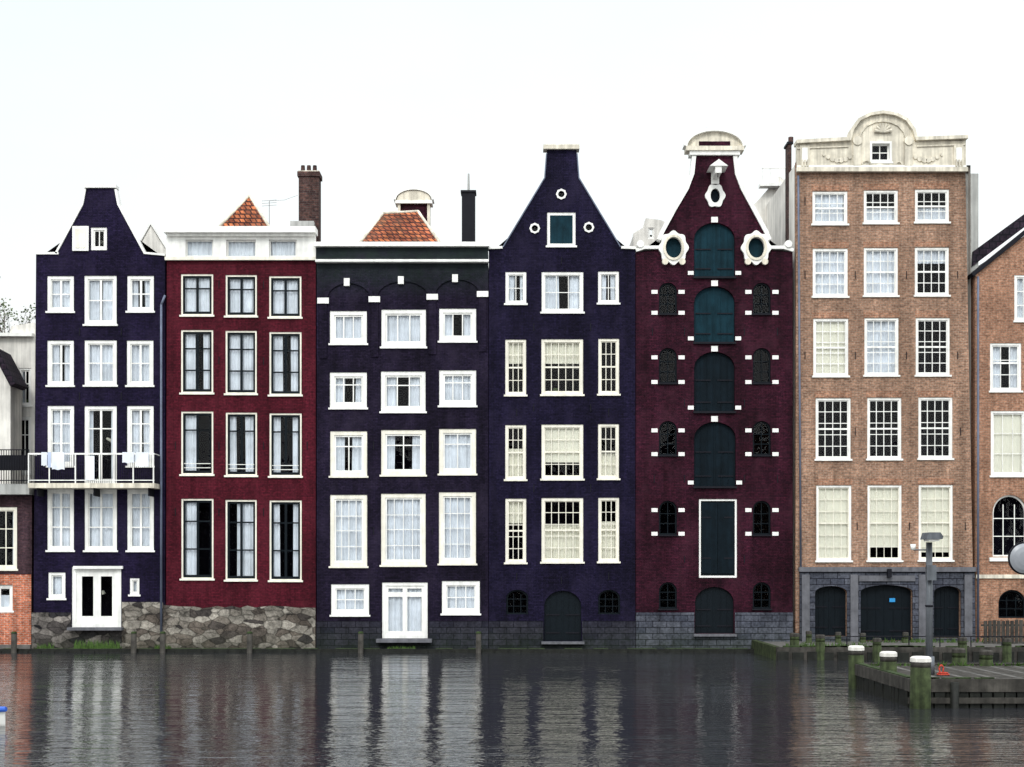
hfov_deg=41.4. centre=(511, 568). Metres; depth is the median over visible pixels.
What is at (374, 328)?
pilasters
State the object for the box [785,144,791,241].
chimney
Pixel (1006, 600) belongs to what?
sashes
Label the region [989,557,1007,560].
window sill
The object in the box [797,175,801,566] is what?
drainpipe
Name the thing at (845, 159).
festoons
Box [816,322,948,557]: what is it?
curtains
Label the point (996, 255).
roof verge
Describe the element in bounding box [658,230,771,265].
scrolled oculus
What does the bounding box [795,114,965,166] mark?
attic wall
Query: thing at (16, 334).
cornice
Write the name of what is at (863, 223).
window sills
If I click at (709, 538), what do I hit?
hatch door
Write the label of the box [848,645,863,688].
mooring post
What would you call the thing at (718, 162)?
hoist beam hood
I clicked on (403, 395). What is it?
dark rooms
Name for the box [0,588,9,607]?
sashes
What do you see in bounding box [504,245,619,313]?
window sills
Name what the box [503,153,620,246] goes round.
gable edging
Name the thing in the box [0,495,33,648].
front wall
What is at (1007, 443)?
curtains
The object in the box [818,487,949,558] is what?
sashes
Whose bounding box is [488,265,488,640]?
side and back walls
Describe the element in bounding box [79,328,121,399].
wall anchors
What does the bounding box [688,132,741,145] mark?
crest field
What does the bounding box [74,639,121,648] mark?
weeds
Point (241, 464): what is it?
window guard rails
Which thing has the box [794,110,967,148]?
attic mouldings
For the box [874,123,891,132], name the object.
shell ornament
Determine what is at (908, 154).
attic pilasters
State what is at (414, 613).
curtains
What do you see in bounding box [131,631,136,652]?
mooring post
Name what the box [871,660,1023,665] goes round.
weeds
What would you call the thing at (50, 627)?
rubble base
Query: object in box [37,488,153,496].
balcony brackets
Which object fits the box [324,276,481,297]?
brick arches
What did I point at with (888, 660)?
mooring post
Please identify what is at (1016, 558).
convex traffic mirror
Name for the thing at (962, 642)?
mooring post
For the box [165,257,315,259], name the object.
cornice
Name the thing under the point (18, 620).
brickwork
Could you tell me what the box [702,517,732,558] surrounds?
hatch hinges
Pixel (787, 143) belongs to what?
chimney cap
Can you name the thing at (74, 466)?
window sills
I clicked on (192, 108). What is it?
sky
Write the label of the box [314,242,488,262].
cornice
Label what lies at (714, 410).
shutter battens
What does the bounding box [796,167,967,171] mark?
attic cornice
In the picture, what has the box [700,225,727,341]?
shutter battens
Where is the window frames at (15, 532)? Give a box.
[0,507,16,568]
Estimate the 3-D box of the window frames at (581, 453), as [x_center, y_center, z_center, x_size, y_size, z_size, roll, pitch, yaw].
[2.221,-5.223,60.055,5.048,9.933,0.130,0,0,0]
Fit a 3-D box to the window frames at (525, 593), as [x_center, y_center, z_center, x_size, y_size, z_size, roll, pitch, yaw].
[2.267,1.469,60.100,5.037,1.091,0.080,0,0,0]
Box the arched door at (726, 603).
[695,587,732,632]
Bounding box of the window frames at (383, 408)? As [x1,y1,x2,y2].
[330,309,479,637]
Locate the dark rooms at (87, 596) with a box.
[59,232,154,615]
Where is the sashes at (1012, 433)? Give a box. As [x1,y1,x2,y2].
[992,277,1023,554]
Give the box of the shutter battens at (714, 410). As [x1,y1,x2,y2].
[700,353,728,485]
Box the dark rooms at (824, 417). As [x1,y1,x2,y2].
[818,193,948,586]
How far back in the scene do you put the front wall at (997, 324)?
59.90 m
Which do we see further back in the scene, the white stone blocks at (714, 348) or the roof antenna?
the roof antenna
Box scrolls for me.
[852,136,913,164]
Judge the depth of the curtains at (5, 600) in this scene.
60.33 m
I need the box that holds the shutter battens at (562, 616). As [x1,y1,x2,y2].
[550,592,568,640]
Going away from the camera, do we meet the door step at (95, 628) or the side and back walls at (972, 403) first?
the door step at (95, 628)
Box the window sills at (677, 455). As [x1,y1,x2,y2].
[658,313,771,609]
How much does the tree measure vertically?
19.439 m
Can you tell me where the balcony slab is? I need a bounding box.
[28,483,159,488]
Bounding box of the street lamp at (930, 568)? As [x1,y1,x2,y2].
[910,532,942,674]
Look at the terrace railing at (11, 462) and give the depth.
59.56 m
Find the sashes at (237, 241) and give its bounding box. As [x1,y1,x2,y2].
[187,241,295,255]
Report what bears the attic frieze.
attached to the front wall at (220, 489)
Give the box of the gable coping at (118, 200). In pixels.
[36,184,165,255]
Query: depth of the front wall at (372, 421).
60.00 m
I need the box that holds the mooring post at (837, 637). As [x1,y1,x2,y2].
[835,632,840,642]
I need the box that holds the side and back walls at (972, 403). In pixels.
[971,277,972,552]
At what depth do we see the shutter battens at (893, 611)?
60.12 m
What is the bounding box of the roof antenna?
[262,196,294,224]
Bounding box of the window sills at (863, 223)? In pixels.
[811,161,954,561]
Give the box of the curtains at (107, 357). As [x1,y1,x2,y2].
[53,281,149,593]
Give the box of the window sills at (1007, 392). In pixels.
[989,320,1023,476]
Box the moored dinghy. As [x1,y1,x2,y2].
[0,706,6,726]
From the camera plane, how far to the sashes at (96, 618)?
60.07 m
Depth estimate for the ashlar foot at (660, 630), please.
59.89 m
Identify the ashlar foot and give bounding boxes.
[489,621,634,648]
[636,612,792,648]
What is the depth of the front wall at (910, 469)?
59.94 m
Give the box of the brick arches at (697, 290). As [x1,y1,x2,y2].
[690,219,739,437]
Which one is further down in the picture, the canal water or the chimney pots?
the canal water
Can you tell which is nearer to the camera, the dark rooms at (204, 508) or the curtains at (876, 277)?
the curtains at (876, 277)
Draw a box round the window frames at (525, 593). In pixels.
[506,590,619,613]
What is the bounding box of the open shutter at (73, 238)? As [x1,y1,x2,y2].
[72,226,88,250]
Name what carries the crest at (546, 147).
on the front wall at (590, 257)
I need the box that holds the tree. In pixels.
[0,298,35,332]
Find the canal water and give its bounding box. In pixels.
[0,653,1023,766]
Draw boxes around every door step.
[67,627,123,629]
[376,639,431,642]
[541,641,583,643]
[693,634,736,636]
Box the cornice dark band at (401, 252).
[316,247,487,258]
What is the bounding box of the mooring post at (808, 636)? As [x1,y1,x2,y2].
[806,631,811,642]
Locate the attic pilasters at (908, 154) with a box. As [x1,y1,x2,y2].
[800,143,963,164]
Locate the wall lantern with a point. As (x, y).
(889, 573)
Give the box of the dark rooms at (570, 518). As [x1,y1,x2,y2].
[508,226,617,612]
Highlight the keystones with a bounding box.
[344,274,457,285]
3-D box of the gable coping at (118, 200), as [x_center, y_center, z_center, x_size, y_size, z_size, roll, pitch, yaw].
[-18.224,-15.435,60.150,5.720,3.150,0.500,0,0,0]
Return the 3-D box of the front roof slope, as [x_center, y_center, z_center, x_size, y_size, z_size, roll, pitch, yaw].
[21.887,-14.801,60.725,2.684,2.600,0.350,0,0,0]
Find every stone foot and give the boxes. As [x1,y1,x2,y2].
[0,645,30,648]
[316,621,487,648]
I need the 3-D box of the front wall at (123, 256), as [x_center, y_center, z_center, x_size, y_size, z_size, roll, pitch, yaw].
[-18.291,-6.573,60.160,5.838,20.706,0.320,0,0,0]
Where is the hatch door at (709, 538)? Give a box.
[701,503,733,573]
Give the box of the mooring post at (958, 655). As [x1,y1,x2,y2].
[951,648,965,665]
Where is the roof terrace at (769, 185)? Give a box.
[759,183,781,188]
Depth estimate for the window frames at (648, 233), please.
65.03 m
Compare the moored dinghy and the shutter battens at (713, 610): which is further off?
the shutter battens at (713, 610)
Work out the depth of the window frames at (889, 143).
59.97 m
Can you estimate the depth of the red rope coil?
37.65 m
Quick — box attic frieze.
[166,234,315,256]
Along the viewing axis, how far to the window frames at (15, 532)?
60.13 m
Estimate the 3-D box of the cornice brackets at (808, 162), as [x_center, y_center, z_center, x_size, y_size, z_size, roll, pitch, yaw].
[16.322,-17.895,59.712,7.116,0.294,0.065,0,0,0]
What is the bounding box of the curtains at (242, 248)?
[185,242,297,575]
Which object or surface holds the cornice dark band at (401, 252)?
attached to the cornice at (401, 244)
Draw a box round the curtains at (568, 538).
[509,343,615,557]
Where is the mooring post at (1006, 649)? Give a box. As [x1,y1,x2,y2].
[1002,638,1011,661]
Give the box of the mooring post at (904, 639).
[902,632,908,642]
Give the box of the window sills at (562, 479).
[504,394,620,563]
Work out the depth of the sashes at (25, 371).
67.07 m
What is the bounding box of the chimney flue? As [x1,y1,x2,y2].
[467,174,469,189]
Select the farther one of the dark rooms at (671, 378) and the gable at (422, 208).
the gable at (422, 208)
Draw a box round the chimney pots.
[301,165,316,169]
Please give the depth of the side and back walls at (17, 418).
66.01 m
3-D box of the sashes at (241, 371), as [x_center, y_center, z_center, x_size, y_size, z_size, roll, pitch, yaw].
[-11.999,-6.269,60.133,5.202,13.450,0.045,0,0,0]
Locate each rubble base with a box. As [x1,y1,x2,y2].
[32,612,121,648]
[122,602,162,648]
[163,605,315,648]
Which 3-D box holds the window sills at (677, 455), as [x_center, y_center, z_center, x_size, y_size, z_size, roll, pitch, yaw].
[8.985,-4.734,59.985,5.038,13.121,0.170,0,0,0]
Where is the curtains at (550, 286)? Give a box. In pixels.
[509,275,614,308]
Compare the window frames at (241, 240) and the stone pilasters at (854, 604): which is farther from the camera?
the window frames at (241, 240)
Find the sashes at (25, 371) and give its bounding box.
[21,370,29,471]
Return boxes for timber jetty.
[855,663,1023,708]
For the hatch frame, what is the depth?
60.01 m
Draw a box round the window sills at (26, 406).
[22,405,31,474]
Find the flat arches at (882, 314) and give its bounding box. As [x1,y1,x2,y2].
[812,183,953,484]
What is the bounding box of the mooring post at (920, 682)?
[910,656,930,708]
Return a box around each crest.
[543,144,578,152]
[546,136,577,143]
[682,127,745,158]
[684,146,743,154]
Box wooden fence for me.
[981,620,1023,643]
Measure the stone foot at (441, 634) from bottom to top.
1.470 m
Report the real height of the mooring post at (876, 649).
1.922 m
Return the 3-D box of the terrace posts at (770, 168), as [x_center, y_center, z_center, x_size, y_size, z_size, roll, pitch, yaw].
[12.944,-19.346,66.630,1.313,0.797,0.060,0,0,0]
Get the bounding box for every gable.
[140,221,165,253]
[400,204,426,220]
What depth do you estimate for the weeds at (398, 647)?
59.47 m
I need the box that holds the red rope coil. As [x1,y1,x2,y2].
[937,664,949,674]
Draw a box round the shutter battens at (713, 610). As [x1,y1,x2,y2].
[707,588,720,632]
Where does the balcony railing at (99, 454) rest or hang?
attached to the front wall at (123, 256)
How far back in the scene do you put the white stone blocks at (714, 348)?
59.95 m
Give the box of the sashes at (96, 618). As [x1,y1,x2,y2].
[51,230,150,623]
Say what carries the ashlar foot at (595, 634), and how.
attached to the front wall at (590, 257)
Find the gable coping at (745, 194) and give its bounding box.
[635,155,793,252]
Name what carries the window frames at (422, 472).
attached to the front wall at (372, 421)
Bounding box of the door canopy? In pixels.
[73,566,122,568]
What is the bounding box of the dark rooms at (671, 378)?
[655,243,767,606]
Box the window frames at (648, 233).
[648,228,653,238]
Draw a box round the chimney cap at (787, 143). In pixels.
[784,141,792,148]
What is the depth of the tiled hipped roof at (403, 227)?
64.05 m
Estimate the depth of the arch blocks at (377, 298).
59.89 m
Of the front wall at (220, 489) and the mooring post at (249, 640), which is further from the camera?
the front wall at (220, 489)
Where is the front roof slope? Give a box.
[971,215,1023,266]
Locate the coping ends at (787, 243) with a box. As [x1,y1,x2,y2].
[636,240,791,247]
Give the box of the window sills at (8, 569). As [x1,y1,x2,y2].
[0,569,17,570]
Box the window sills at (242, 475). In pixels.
[179,315,302,581]
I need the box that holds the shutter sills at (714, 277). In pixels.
[693,276,736,487]
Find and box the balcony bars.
[31,455,157,483]
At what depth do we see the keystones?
59.87 m
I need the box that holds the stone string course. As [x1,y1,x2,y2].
[798,567,975,571]
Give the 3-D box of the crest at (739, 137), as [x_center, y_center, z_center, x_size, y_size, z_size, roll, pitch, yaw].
[8.964,-18.894,60.080,2.752,1.201,0.640,0,0,0]
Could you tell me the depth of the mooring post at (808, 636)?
58.49 m
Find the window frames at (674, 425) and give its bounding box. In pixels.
[659,283,769,608]
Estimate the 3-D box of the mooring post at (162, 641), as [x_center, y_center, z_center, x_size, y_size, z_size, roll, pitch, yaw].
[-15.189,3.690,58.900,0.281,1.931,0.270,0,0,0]
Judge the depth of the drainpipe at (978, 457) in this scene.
59.78 m
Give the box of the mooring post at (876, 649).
[872,638,881,661]
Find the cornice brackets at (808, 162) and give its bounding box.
[801,159,962,165]
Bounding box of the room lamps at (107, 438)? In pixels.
[100,240,110,594]
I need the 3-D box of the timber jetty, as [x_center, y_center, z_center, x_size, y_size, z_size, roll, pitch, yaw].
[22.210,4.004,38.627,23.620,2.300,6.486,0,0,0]
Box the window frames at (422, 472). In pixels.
[330,429,475,565]
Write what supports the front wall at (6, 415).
on the side and back walls
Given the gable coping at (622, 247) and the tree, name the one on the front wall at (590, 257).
the gable coping at (622, 247)
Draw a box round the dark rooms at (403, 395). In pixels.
[345,315,463,469]
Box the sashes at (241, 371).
[183,276,299,578]
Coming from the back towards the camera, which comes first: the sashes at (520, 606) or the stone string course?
the sashes at (520, 606)
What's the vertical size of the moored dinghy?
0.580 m
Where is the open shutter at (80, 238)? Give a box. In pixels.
[75,229,85,247]
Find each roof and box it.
[48,240,156,252]
[222,198,266,225]
[362,212,436,241]
[499,193,623,246]
[643,240,776,251]
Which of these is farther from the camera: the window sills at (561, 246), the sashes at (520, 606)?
the sashes at (520, 606)
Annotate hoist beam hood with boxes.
[706,159,727,172]
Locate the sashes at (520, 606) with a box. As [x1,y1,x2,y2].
[508,594,617,612]
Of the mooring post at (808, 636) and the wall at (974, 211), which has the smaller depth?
the mooring post at (808, 636)
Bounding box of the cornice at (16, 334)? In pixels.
[0,333,33,336]
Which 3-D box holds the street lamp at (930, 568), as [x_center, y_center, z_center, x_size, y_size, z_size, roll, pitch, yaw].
[11.560,1.022,37.825,0.767,4.065,0.650,0,0,0]
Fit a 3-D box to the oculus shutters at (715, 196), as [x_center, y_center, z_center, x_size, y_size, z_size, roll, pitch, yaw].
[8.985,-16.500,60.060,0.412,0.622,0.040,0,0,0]
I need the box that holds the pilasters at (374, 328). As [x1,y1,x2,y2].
[319,297,485,357]
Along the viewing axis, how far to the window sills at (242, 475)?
59.97 m
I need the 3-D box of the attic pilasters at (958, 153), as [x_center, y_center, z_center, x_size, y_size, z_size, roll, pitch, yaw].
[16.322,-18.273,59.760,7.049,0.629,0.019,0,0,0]
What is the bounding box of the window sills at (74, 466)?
[45,311,154,599]
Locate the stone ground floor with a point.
(818, 580)
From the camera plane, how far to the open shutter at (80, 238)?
59.88 m
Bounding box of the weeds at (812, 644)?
[785,641,866,645]
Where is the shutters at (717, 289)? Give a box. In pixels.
[694,224,733,341]
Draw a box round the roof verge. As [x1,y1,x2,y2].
[967,230,1023,279]
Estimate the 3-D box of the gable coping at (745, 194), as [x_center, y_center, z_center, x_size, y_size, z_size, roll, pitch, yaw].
[8.962,-16.153,60.110,7.012,4.260,0.500,0,0,0]
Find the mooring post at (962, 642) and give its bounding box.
[958,637,966,660]
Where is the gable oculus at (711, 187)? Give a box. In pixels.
[705,184,725,206]
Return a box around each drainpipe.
[160,295,165,631]
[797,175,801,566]
[977,276,978,641]
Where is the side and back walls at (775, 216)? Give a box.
[766,165,970,632]
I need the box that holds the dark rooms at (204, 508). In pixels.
[199,334,292,575]
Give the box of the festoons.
[822,153,942,162]
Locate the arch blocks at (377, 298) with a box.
[317,291,487,303]
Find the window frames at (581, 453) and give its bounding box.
[505,339,618,561]
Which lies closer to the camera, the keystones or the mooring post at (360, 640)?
the mooring post at (360, 640)
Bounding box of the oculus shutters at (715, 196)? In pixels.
[711,190,718,202]
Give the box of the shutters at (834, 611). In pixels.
[815,585,958,640]
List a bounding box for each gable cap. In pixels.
[394,187,433,207]
[397,190,430,199]
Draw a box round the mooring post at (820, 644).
[815,634,824,660]
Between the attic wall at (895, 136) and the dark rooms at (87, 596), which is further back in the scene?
the dark rooms at (87, 596)
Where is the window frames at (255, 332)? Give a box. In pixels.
[181,274,301,579]
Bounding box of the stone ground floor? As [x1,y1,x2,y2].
[799,572,974,641]
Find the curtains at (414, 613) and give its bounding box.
[336,315,473,630]
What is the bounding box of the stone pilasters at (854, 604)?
[802,575,971,641]
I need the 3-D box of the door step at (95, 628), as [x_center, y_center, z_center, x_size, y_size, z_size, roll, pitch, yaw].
[-18.375,2.646,59.774,2.394,0.126,0.448,0,0,0]
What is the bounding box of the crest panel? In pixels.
[699,141,729,145]
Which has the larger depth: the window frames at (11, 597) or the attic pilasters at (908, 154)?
the window frames at (11, 597)
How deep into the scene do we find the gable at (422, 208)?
66.50 m
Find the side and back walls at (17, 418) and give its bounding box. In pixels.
[13,387,21,483]
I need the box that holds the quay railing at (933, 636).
[846,636,1023,646]
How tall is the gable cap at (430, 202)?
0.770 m
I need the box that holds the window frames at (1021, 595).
[998,590,1023,617]
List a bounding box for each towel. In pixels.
[41,452,46,465]
[48,452,50,467]
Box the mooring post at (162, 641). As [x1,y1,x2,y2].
[160,631,165,652]
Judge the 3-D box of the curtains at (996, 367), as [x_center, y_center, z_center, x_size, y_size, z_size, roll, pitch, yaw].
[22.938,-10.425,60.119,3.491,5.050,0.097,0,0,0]
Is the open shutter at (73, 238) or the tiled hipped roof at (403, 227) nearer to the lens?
the open shutter at (73, 238)
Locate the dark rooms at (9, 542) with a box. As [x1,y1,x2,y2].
[0,511,12,594]
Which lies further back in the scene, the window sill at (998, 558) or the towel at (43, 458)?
the window sill at (998, 558)
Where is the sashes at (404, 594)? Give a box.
[334,313,475,634]
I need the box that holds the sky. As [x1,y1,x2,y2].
[0,0,1023,332]
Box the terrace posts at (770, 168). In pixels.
[762,167,784,182]
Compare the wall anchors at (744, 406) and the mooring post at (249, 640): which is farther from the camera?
the wall anchors at (744, 406)
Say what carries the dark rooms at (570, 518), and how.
attached to the side and back walls
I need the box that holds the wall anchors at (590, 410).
[516,257,608,583]
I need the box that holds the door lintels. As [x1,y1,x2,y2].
[859,576,914,580]
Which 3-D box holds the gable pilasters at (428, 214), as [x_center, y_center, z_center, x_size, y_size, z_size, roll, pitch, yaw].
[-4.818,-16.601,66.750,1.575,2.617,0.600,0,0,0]
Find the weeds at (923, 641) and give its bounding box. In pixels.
[868,637,987,642]
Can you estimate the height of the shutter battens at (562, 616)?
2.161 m
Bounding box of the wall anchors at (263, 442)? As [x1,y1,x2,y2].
[175,280,307,515]
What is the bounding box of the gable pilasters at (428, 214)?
[398,204,430,226]
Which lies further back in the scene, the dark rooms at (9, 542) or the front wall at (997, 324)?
the dark rooms at (9, 542)
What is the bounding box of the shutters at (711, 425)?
[694,352,734,485]
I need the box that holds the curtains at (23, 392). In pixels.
[23,372,24,402]
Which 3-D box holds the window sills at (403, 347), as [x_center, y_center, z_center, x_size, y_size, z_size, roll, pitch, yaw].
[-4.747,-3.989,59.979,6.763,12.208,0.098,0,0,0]
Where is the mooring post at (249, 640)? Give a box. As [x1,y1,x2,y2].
[247,631,252,652]
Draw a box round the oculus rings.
[529,189,593,233]
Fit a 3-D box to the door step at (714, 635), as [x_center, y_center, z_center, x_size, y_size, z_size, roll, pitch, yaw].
[8.964,2.929,59.828,1.889,0.105,0.297,0,0,0]
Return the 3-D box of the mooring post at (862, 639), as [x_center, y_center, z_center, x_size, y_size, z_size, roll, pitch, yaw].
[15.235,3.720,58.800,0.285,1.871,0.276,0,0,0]
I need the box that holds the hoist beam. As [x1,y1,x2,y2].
[711,166,721,183]
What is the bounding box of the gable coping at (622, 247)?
[488,246,635,250]
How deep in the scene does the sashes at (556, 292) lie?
60.03 m
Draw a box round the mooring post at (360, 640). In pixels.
[358,631,363,652]
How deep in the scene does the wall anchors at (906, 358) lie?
59.91 m
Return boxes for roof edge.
[0,349,27,390]
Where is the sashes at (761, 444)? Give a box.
[660,285,768,606]
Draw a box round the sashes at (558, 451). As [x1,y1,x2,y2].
[508,341,616,559]
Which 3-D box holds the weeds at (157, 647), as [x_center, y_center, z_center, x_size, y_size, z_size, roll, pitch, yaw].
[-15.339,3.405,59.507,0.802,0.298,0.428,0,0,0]
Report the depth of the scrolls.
59.68 m
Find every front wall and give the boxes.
[0,322,35,483]
[0,368,12,483]
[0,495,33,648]
[33,188,166,626]
[166,238,316,620]
[317,263,487,638]
[489,150,634,640]
[633,218,664,247]
[635,156,792,647]
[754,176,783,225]
[794,163,972,637]
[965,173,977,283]
[973,236,1023,641]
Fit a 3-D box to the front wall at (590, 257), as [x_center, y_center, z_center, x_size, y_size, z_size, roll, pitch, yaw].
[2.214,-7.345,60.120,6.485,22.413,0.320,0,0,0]
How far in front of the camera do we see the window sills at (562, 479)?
59.89 m
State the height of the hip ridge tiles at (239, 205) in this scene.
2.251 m
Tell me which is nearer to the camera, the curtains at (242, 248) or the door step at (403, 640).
the door step at (403, 640)
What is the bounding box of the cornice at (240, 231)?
[163,226,317,236]
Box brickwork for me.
[0,575,30,644]
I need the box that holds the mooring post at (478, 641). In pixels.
[476,631,480,652]
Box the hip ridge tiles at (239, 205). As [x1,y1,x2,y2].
[219,194,269,225]
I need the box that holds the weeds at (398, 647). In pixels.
[387,646,414,648]
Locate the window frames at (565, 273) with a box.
[505,212,618,311]
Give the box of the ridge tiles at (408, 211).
[359,210,440,241]
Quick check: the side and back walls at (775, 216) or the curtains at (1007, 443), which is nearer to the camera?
the curtains at (1007, 443)
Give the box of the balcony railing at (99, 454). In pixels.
[28,453,159,482]
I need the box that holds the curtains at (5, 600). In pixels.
[1,595,9,606]
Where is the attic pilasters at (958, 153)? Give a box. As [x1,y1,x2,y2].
[802,147,961,161]
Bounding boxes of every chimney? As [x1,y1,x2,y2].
[297,171,321,241]
[461,190,475,241]
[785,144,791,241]
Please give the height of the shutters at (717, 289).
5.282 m
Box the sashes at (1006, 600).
[999,597,1022,615]
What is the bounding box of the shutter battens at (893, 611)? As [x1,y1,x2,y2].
[824,586,954,639]
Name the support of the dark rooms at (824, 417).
in the side and back walls at (775, 216)
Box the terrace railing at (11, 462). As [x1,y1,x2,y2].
[0,449,28,483]
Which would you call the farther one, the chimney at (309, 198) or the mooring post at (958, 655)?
the chimney at (309, 198)
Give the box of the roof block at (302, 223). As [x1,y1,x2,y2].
[290,221,314,225]
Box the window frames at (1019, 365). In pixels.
[990,275,1023,556]
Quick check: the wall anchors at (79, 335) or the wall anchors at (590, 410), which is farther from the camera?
the wall anchors at (79, 335)
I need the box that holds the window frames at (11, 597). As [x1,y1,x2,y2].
[0,585,12,610]
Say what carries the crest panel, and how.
on the crest at (713, 148)
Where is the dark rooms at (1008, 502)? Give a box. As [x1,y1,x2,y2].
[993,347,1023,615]
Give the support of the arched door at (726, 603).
attached to the front wall at (659, 561)
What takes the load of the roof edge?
attached to the front wall at (6, 415)
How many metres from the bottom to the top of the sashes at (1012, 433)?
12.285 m
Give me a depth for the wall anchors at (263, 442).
60.01 m
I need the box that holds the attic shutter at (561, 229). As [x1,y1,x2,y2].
[550,215,572,243]
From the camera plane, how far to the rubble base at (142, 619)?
59.91 m
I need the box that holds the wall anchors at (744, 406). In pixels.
[652,328,777,562]
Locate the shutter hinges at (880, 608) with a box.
[815,606,956,630]
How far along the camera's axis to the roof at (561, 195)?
60.53 m
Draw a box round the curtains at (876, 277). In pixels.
[815,195,944,371]
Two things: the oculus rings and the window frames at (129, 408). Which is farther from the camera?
the window frames at (129, 408)
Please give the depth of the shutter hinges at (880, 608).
60.10 m
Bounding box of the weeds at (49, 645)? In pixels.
[35,642,54,648]
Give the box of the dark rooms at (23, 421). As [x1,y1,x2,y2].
[22,372,28,454]
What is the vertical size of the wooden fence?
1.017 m
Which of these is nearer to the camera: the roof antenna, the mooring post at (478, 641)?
the mooring post at (478, 641)
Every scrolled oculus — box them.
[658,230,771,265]
[662,234,767,264]
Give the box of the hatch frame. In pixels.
[699,499,736,577]
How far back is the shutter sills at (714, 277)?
59.86 m
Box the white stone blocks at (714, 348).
[651,217,778,535]
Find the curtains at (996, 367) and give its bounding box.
[993,279,1022,387]
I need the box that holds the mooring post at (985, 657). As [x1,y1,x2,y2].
[979,650,992,665]
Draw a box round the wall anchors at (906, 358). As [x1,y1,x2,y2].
[855,271,965,529]
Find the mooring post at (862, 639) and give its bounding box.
[860,633,865,642]
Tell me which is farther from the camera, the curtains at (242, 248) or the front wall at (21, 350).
the front wall at (21, 350)
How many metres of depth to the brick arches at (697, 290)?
59.95 m
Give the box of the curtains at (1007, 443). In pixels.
[994,415,1020,471]
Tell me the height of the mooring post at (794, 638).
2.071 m
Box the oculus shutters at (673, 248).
[666,239,762,257]
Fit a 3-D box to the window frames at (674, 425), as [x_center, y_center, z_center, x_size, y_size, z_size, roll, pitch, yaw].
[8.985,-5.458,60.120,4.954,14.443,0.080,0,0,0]
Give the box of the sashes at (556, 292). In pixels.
[508,274,615,309]
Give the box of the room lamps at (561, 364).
[515,364,577,369]
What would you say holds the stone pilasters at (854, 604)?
attached to the stone ground floor
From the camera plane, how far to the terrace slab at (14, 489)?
59.60 m
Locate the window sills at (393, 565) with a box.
[329,474,476,567]
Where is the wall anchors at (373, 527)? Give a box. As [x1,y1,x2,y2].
[373,442,432,534]
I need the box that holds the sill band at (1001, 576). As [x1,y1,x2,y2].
[976,575,1023,577]
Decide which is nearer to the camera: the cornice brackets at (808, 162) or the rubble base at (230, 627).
the cornice brackets at (808, 162)
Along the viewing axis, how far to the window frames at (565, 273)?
59.99 m
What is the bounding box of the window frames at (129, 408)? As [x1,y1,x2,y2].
[47,228,153,626]
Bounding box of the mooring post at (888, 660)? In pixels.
[880,651,896,671]
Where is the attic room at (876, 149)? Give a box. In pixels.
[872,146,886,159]
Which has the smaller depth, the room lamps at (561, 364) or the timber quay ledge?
the timber quay ledge
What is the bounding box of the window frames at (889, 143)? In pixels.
[812,141,952,559]
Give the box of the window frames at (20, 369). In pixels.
[19,368,30,472]
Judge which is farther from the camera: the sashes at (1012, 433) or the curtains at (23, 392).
the curtains at (23, 392)
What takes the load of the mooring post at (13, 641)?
in the canal water
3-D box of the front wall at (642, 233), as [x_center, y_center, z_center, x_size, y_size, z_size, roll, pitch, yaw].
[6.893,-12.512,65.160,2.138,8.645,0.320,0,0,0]
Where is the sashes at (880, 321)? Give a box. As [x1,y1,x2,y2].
[814,145,949,457]
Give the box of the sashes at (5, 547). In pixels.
[0,510,13,566]
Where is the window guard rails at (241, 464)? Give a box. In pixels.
[184,463,298,469]
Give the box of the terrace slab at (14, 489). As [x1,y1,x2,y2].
[0,484,33,494]
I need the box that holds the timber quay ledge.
[0,648,753,652]
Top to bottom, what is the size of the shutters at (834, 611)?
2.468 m
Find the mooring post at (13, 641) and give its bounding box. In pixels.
[11,631,16,652]
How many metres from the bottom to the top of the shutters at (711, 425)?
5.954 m
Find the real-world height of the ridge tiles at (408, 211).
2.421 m
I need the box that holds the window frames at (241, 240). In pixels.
[186,240,296,256]
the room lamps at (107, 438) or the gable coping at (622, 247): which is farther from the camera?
the room lamps at (107, 438)
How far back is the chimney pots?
63.82 m
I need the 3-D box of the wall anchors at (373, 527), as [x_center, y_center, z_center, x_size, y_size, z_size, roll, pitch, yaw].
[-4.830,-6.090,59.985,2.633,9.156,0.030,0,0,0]
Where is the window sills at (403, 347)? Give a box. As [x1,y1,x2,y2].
[328,341,480,616]
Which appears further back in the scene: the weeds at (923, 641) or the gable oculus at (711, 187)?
the gable oculus at (711, 187)
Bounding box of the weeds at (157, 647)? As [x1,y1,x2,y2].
[154,644,170,648]
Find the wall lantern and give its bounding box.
[886,569,891,576]
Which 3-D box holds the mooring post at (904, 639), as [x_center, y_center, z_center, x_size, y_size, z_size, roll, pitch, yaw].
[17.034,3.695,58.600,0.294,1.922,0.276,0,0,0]
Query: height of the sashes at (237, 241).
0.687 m
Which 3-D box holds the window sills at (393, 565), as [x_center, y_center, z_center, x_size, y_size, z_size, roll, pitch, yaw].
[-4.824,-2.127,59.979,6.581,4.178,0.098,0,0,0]
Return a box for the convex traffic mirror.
[1008,542,1023,574]
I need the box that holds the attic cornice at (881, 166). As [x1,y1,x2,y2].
[797,165,966,166]
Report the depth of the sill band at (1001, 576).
59.82 m
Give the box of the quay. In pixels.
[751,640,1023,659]
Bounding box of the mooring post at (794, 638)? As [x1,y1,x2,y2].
[790,633,799,644]

